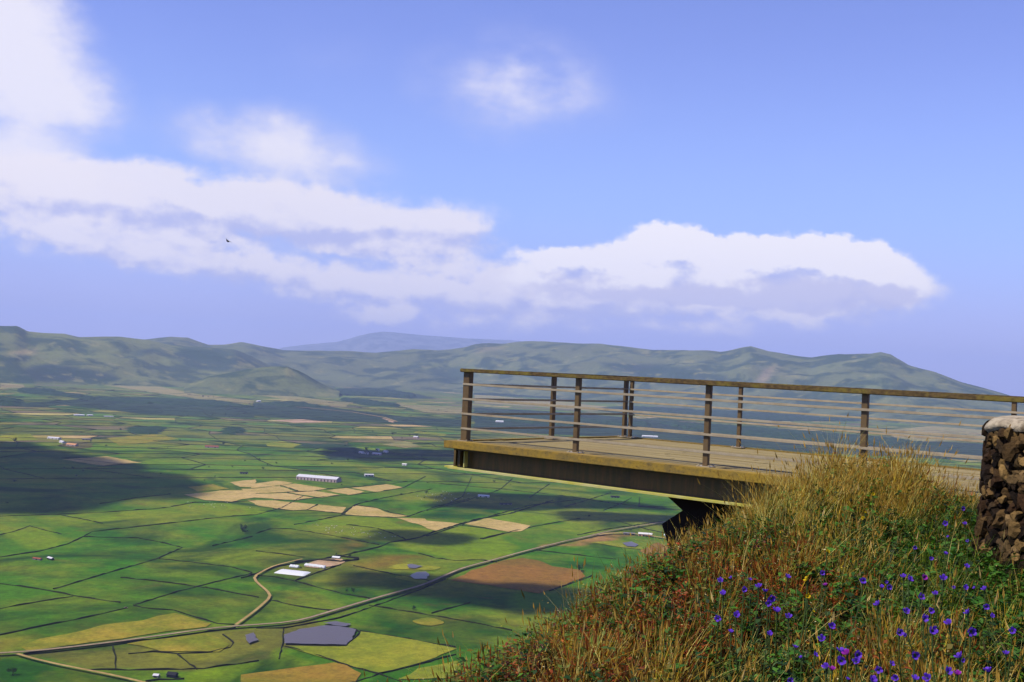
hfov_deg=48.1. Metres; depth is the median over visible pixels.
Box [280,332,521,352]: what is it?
mountain
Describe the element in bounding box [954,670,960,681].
daisy
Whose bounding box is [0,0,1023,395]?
sky
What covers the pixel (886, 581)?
bellflower
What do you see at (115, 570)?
field wall
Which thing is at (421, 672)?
field
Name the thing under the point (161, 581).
field wall
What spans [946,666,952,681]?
bellflower
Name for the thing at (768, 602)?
bellflower
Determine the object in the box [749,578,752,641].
bellflower
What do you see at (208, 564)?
field wall
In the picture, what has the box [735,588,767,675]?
bellflower
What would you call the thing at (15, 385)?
field
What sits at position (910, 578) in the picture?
bellflower
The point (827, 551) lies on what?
daisy
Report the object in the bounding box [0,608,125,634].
field wall
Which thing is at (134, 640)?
field wall
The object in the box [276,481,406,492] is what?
field wall
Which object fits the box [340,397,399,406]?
woods
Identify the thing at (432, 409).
field
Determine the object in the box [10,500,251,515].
field wall
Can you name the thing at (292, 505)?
field
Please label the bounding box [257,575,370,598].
field wall
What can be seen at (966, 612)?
bellflower
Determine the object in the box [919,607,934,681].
bellflower
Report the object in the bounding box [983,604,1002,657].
bellflower
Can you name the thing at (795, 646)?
bellflower
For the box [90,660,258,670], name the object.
field wall
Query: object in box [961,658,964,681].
bellflower
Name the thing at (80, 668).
track
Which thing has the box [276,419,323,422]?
field
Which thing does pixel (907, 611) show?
bellflower
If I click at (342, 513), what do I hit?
field wall
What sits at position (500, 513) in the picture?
field wall
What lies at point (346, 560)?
field wall
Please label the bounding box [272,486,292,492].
field
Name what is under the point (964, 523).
bellflower
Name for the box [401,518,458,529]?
field
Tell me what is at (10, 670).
tree
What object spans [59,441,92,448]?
field
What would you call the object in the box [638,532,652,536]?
farmhouse
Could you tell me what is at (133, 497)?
field wall
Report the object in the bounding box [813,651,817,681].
bellflower
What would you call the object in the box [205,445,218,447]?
farmhouse
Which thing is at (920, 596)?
bellflower
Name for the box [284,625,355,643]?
pond
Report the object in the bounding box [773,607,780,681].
bellflower
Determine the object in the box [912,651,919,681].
bellflower
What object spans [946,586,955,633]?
bellflower
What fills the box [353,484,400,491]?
field
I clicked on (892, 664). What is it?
bellflower
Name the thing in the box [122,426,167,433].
woods
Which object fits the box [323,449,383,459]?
woods
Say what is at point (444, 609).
field wall
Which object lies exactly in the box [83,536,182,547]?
field wall
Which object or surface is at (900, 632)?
bellflower
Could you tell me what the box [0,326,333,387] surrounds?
hills
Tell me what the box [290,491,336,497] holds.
field
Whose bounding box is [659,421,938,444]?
woods
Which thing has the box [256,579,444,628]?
field wall
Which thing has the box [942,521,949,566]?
bellflower
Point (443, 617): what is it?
field wall
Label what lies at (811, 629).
daisy
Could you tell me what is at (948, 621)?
bellflower
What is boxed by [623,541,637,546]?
pond
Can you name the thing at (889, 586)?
bellflower
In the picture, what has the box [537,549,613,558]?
field wall
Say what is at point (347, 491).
field
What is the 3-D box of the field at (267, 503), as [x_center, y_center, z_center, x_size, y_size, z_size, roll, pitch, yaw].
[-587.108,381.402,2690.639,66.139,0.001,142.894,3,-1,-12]
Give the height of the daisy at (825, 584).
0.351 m
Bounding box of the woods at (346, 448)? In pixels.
[296,443,362,452]
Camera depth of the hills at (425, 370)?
14411.63 m
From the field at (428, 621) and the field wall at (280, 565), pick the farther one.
the field wall at (280, 565)
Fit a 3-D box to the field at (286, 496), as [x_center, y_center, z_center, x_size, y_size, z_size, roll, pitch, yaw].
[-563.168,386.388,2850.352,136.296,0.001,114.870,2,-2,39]
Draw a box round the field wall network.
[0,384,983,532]
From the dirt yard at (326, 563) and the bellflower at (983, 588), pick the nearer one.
the bellflower at (983, 588)
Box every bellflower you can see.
[709,577,722,654]
[713,615,720,674]
[720,590,725,672]
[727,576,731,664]
[728,629,733,681]
[734,611,739,681]
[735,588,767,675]
[736,586,746,676]
[740,583,762,674]
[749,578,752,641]
[760,595,775,673]
[763,600,771,681]
[767,630,777,680]
[773,573,790,636]
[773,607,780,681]
[782,613,791,671]
[792,645,797,680]
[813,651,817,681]
[816,634,824,681]
[820,570,825,620]
[821,663,827,681]
[824,622,835,681]
[828,577,865,670]
[837,647,846,681]
[837,656,845,681]
[852,657,859,681]
[855,650,861,681]
[870,675,876,681]
[873,600,886,680]
[875,666,882,681]
[876,584,883,665]
[882,580,887,628]
[883,584,891,625]
[889,660,894,681]
[891,675,898,681]
[895,546,916,622]
[895,633,906,675]
[896,628,904,681]
[900,573,910,640]
[903,608,922,674]
[907,575,913,646]
[912,593,924,646]
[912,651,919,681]
[912,674,918,681]
[918,613,930,673]
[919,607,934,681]
[922,673,930,681]
[924,557,933,599]
[929,626,937,681]
[931,551,947,601]
[932,591,944,659]
[939,574,946,632]
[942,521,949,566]
[943,619,965,670]
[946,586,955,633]
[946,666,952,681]
[953,608,972,678]
[954,651,961,681]
[958,563,969,625]
[958,584,968,652]
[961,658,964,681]
[962,522,969,551]
[964,539,970,603]
[967,627,976,681]
[980,586,990,643]
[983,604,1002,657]
[983,667,990,681]
[990,613,1002,678]
[1003,650,1008,681]
[1006,627,1015,681]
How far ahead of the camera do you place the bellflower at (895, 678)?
4.04 m
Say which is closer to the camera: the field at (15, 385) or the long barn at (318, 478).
the long barn at (318, 478)
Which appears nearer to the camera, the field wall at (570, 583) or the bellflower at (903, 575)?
the bellflower at (903, 575)
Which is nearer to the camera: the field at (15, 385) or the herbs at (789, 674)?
the herbs at (789, 674)
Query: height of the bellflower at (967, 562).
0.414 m
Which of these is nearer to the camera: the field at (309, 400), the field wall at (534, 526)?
the field wall at (534, 526)
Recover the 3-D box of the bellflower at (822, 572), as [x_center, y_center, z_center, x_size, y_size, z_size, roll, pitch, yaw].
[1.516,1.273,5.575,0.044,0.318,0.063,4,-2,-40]
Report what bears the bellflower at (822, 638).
on the hillside
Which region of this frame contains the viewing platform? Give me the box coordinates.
[444,368,1023,558]
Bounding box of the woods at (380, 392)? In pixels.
[337,388,415,397]
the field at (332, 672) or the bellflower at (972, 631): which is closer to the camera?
the bellflower at (972, 631)
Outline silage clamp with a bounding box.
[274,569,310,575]
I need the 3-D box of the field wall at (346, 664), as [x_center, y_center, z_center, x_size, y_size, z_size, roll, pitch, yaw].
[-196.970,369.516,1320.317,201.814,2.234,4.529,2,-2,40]
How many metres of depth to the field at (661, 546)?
2296.14 m
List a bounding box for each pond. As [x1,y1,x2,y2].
[245,632,257,642]
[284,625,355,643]
[323,621,349,625]
[408,564,419,567]
[410,571,428,578]
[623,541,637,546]
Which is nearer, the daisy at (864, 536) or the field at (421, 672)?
the daisy at (864, 536)
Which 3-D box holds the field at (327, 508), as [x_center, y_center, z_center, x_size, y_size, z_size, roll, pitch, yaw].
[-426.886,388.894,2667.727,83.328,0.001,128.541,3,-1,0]
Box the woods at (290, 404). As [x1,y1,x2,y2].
[265,401,321,406]
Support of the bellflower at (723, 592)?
on the hillside
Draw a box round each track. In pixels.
[17,653,144,681]
[235,559,299,624]
[598,532,664,537]
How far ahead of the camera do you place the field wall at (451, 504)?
2859.02 m
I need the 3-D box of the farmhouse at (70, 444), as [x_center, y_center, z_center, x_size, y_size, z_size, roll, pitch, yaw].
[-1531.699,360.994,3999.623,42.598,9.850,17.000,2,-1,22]
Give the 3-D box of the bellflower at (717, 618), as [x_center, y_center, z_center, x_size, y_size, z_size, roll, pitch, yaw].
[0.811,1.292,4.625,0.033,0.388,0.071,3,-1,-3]
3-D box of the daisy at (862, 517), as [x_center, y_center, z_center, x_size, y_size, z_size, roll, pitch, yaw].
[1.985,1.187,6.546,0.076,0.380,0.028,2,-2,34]
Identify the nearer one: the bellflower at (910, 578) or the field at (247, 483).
the bellflower at (910, 578)
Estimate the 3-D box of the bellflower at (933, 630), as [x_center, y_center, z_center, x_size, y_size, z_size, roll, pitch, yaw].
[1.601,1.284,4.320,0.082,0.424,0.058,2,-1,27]
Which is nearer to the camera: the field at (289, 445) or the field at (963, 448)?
the field at (289, 445)
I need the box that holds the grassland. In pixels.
[0,460,681,681]
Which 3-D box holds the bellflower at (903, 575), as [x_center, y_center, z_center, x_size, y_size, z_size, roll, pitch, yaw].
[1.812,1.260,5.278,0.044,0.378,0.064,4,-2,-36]
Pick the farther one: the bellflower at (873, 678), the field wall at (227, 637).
the field wall at (227, 637)
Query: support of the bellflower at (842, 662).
on the hillside
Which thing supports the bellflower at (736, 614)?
on the hillside
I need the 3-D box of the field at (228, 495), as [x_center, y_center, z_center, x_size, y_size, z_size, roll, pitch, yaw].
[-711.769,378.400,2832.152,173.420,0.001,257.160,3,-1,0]
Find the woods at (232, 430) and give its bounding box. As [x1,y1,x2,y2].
[216,426,246,434]
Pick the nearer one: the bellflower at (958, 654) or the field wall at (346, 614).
the bellflower at (958, 654)
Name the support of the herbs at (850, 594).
on the hillside
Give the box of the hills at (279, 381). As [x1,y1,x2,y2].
[184,366,339,397]
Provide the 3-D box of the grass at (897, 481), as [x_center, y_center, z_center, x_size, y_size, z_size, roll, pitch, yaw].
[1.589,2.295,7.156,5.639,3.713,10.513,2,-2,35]
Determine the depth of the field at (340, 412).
7029.48 m
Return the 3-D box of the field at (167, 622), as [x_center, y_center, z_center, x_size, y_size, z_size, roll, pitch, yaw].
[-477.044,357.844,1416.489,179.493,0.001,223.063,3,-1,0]
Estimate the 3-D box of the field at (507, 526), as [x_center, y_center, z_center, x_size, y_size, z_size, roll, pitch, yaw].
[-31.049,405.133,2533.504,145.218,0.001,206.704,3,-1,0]
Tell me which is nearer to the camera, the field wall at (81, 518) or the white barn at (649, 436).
the field wall at (81, 518)
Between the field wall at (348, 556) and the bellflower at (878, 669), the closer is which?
the bellflower at (878, 669)
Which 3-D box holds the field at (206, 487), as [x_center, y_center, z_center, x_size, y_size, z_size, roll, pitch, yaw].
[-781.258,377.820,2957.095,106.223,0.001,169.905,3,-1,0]
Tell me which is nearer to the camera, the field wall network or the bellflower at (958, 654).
the bellflower at (958, 654)
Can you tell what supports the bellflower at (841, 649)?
on the hillside
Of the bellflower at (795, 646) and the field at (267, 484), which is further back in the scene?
the field at (267, 484)
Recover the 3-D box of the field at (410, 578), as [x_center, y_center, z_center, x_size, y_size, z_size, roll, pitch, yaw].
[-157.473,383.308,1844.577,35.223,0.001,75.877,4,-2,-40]
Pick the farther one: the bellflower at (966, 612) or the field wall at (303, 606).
the field wall at (303, 606)
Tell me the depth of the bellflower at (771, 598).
4.88 m
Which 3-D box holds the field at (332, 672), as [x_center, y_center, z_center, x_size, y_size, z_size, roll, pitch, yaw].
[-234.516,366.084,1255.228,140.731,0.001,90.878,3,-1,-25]
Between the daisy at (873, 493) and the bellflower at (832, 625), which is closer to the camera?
the bellflower at (832, 625)
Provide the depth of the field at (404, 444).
4820.49 m
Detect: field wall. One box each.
[0,583,120,602]
[0,596,73,608]
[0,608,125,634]
[1,495,304,556]
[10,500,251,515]
[23,627,235,653]
[53,548,180,588]
[62,515,102,523]
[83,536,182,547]
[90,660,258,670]
[100,493,170,503]
[112,645,115,667]
[120,577,204,587]
[128,634,233,653]
[133,604,234,624]
[135,573,250,604]
[145,678,183,681]
[159,558,251,572]
[176,653,196,669]
[205,586,258,597]
[212,536,251,545]
[241,500,552,578]
[256,528,378,544]
[256,550,301,556]
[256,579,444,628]
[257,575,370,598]
[272,600,332,610]
[273,476,425,499]
[273,508,407,517]
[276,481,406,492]
[279,626,283,658]
[284,646,401,681]
[294,489,429,524]
[294,558,358,561]
[296,564,340,580]
[325,624,359,640]
[340,555,358,558]
[346,524,404,538]
[352,654,455,681]
[353,565,429,580]
[357,505,409,516]
[360,630,455,647]
[369,605,511,630]
[408,498,469,516]
[418,553,496,561]
[426,482,667,508]
[426,499,577,535]
[427,496,477,510]
[431,604,461,613]
[462,525,501,530]
[480,518,579,538]
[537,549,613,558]
[549,575,591,590]
[564,492,610,506]
[577,521,661,534]
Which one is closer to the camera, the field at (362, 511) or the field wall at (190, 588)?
the field wall at (190, 588)
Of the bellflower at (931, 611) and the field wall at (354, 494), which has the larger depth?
the field wall at (354, 494)
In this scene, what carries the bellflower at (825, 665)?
on the hillside
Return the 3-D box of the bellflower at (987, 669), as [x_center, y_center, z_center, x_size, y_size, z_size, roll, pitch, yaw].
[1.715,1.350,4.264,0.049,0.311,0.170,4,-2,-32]
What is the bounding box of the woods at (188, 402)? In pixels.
[95,396,256,406]
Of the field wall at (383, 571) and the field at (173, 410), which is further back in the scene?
the field at (173, 410)
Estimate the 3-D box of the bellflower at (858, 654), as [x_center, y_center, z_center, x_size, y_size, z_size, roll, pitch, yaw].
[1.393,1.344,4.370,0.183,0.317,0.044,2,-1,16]
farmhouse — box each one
[66,443,77,445]
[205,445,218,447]
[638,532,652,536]
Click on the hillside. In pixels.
(762, 646)
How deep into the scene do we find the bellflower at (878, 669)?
4.08 m
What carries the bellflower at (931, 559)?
on the hillside
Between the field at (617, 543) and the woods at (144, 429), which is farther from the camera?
the woods at (144, 429)
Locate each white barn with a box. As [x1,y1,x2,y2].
[47,436,61,439]
[642,435,657,437]
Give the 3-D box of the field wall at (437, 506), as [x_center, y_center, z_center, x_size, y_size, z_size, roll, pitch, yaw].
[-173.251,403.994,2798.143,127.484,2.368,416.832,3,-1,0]
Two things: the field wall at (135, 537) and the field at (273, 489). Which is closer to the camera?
the field wall at (135, 537)
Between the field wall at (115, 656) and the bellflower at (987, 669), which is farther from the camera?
the field wall at (115, 656)
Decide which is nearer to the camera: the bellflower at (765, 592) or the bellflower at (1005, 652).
the bellflower at (1005, 652)
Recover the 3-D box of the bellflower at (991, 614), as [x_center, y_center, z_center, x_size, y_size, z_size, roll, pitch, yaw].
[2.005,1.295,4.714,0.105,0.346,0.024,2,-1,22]
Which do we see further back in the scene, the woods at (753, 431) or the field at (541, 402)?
the field at (541, 402)
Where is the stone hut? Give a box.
[152,673,160,677]
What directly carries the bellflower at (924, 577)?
on the hillside
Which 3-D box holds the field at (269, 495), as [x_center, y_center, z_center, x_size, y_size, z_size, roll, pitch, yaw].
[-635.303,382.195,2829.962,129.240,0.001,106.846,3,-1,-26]
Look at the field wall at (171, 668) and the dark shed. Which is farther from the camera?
the field wall at (171, 668)
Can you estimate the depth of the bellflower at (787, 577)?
5.39 m
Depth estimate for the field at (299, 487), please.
3071.70 m
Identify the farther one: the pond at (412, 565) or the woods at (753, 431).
the woods at (753, 431)
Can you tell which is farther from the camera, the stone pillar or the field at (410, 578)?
the field at (410, 578)
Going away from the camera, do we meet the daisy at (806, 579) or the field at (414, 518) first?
the daisy at (806, 579)
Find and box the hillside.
[507,485,1023,681]
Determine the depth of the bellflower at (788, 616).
4.62 m
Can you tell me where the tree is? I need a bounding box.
[6,667,16,674]
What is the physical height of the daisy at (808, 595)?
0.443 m
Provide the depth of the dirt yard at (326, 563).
1954.62 m
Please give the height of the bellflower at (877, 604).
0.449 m
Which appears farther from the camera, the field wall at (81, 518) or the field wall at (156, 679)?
the field wall at (81, 518)
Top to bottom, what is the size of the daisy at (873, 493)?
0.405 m
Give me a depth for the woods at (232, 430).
5100.72 m
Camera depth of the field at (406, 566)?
1955.51 m
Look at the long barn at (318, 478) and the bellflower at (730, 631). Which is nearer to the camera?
the bellflower at (730, 631)
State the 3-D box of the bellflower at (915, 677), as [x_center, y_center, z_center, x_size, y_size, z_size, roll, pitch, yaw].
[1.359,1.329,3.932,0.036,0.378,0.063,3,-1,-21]
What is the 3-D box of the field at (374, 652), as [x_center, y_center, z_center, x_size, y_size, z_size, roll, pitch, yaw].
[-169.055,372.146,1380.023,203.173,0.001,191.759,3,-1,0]
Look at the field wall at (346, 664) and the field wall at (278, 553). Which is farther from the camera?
the field wall at (278, 553)
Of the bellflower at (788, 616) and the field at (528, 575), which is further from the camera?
the field at (528, 575)
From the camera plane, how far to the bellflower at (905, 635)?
4.49 m
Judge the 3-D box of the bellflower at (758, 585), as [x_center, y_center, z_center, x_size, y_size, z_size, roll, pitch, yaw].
[1.008,1.242,4.849,0.115,0.445,0.032,2,-2,35]
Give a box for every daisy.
[794,576,808,666]
[797,593,810,681]
[807,610,814,658]
[816,548,829,608]
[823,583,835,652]
[829,666,835,681]
[841,649,850,681]
[856,516,864,564]
[861,511,866,569]
[871,492,875,547]
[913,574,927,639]
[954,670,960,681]
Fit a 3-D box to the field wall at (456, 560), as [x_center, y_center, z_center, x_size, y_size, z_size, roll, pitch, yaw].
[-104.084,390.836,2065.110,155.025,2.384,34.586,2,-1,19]
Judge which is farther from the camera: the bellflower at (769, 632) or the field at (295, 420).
the field at (295, 420)
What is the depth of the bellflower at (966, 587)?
5.10 m
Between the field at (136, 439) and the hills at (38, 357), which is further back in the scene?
the hills at (38, 357)
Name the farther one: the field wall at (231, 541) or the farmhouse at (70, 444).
the farmhouse at (70, 444)
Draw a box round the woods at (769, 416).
[598,406,859,420]
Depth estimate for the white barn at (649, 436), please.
6324.45 m
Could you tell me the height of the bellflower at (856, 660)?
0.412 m
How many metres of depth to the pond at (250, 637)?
1409.09 m
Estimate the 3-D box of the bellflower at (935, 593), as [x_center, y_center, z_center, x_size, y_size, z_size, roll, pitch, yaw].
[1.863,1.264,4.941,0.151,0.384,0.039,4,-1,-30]
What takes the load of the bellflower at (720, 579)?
on the hillside
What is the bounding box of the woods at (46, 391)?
[16,387,96,399]
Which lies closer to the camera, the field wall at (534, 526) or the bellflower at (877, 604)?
the bellflower at (877, 604)
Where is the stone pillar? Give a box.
[971,415,1023,579]
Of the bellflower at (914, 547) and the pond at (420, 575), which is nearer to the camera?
the bellflower at (914, 547)
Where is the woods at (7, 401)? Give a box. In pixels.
[0,396,25,405]
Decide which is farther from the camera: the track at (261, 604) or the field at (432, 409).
the field at (432, 409)
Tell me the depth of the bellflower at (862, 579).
4.93 m
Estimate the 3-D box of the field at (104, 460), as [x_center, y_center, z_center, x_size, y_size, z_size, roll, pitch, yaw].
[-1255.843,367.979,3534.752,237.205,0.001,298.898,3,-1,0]
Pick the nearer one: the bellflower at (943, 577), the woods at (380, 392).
the bellflower at (943, 577)
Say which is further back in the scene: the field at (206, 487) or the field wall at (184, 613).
the field at (206, 487)
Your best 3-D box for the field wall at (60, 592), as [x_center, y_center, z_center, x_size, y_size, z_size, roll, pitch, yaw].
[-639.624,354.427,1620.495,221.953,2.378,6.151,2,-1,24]
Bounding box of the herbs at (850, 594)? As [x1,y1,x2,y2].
[430,458,1023,681]
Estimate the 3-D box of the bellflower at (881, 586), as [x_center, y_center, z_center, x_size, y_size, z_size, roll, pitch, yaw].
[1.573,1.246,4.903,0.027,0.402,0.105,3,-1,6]
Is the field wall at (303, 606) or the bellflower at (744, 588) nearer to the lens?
the bellflower at (744, 588)
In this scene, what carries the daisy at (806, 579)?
on the hillside
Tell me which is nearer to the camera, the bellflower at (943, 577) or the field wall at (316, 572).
the bellflower at (943, 577)
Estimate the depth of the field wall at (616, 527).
2568.18 m
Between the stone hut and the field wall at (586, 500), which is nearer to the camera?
the stone hut
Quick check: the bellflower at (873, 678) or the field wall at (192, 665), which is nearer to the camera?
the bellflower at (873, 678)
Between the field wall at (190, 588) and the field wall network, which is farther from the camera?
the field wall network
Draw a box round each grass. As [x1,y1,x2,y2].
[364,413,1023,681]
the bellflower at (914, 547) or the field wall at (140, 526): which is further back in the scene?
the field wall at (140, 526)
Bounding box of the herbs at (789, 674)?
[510,463,1023,681]
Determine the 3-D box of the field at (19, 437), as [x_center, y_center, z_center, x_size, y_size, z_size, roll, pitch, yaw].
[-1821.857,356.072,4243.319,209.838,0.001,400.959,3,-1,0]
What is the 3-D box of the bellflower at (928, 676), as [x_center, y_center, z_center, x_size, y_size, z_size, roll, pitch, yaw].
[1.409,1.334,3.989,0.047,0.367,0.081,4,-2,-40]
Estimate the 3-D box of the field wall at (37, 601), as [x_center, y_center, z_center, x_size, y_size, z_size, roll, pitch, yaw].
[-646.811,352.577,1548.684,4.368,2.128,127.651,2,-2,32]
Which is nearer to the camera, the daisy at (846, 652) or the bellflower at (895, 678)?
the bellflower at (895, 678)
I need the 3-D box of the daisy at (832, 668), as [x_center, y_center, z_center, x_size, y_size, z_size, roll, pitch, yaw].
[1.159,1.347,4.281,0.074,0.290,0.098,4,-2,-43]
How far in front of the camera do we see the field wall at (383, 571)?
1901.19 m
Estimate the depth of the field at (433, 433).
5692.53 m
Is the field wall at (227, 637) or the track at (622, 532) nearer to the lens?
the field wall at (227, 637)
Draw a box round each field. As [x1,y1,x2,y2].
[0,383,23,387]
[0,399,254,417]
[0,434,38,440]
[20,613,210,649]
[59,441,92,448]
[63,456,141,465]
[107,385,253,402]
[108,434,176,444]
[127,633,228,651]
[184,490,256,501]
[190,484,228,490]
[231,479,256,486]
[241,662,360,681]
[242,486,279,492]
[248,500,274,507]
[251,481,284,487]
[252,401,460,426]
[255,493,274,498]
[263,395,348,406]
[265,441,299,447]
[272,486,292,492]
[272,493,312,499]
[273,500,314,509]
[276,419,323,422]
[282,483,326,490]
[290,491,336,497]
[291,631,456,671]
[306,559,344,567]
[309,504,345,512]
[327,488,363,494]
[346,506,405,516]
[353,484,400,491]
[383,441,422,447]
[389,564,440,569]
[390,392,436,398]
[395,575,429,583]
[399,404,461,412]
[399,518,426,522]
[399,661,469,678]
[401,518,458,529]
[413,617,443,625]
[414,431,446,435]
[452,558,584,592]
[466,518,529,531]
[474,395,603,410]
[474,408,982,460]
[593,540,650,548]
[640,542,667,555]
[883,426,984,440]
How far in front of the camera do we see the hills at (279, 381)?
10182.92 m
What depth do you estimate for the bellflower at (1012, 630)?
4.27 m
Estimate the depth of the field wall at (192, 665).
1292.47 m
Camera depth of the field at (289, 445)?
4504.69 m
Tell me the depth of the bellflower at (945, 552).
5.92 m
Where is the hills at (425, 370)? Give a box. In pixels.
[144,337,1023,429]
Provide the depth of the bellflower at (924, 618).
4.84 m
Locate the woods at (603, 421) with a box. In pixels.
[471,411,650,428]
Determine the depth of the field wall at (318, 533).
2268.05 m
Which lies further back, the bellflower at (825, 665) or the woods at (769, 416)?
the woods at (769, 416)
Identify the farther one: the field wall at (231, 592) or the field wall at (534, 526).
the field wall at (534, 526)
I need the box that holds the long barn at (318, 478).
[296,474,341,482]
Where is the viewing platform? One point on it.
(673, 470)
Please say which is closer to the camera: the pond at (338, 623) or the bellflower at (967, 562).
the bellflower at (967, 562)
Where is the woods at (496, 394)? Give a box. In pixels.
[473,393,557,397]
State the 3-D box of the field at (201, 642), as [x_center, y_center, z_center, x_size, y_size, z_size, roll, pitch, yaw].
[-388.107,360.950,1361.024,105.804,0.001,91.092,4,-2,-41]
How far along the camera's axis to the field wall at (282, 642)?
1407.39 m
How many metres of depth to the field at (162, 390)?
9486.12 m
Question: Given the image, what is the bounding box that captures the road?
[0,521,665,652]
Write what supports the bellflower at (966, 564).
on the hillside
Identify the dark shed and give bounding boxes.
[166,671,178,677]
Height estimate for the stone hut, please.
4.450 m
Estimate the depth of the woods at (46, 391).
8034.03 m

